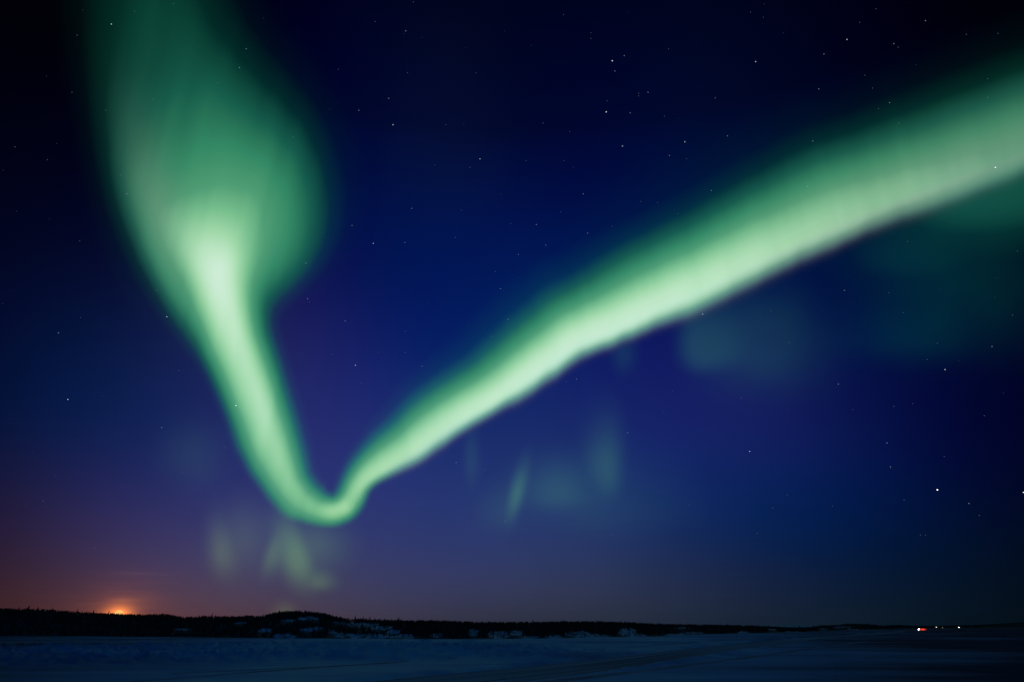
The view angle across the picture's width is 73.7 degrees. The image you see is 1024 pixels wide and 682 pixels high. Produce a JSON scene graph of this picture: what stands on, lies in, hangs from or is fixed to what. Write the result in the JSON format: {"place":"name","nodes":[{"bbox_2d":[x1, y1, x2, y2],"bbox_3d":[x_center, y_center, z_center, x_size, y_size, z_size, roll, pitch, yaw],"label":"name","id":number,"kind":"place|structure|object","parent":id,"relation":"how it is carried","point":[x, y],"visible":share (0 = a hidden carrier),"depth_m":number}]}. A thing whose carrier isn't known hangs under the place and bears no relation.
{"place":"outdoors","nodes":[
{"label":"outdoors","id":0,"kind":"place"},
{"bbox_2d":[128,638,756,681],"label":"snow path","id":1,"kind":"structure","parent":0,"point":[327,666],"depth_m":164.25},
{"bbox_2d":[169,634,827,673],"bbox_3d":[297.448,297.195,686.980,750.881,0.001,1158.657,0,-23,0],"label":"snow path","id":2,"kind":"structure","parent":0,"point":[354,665],"depth_m":171.97},
{"bbox_2d":[0,626,1023,681],"bbox_3d":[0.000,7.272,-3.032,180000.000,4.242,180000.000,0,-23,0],"label":"snow ground","id":3,"kind":"structure","parent":0,"point":[958,655],"depth_m":207.70},
{"bbox_2d":[0,608,1023,638],"bbox_3d":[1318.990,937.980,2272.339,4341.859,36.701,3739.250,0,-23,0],"label":"spruce forest","id":4,"kind":"object","parent":3,"relation":"on","point":[552,625],"visible":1,"depth_m":647.89},
{"bbox_2d":[0,611,1023,638],"bbox_3d":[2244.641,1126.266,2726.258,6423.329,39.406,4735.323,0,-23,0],"label":"hills","id":5,"kind":"structure","parent":0,"point":[515,634],"depth_m":609.96},
{"bbox_2d":[0,0,1023,625],"label":"sky","id":6,"kind":"structure","parent":0,"point":[517,403]},
{"bbox_2d":[372,631,906,681],"bbox_3d":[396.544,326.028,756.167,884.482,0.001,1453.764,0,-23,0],"label":"ice road","id":7,"kind":"structure","parent":0,"point":[535,673],"depth_m":180.24},
{"bbox_2d":[539,641,868,681],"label":"snow path","id":8,"kind":"structure","parent":0,"point":[627,672],"depth_m":178.19},
{"bbox_2d":[759,638,840,647],"bbox_3d":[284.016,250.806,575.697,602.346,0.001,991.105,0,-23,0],"label":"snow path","id":9,"kind":"structure","parent":0,"point":[798,642],"depth_m":412.07}
]}

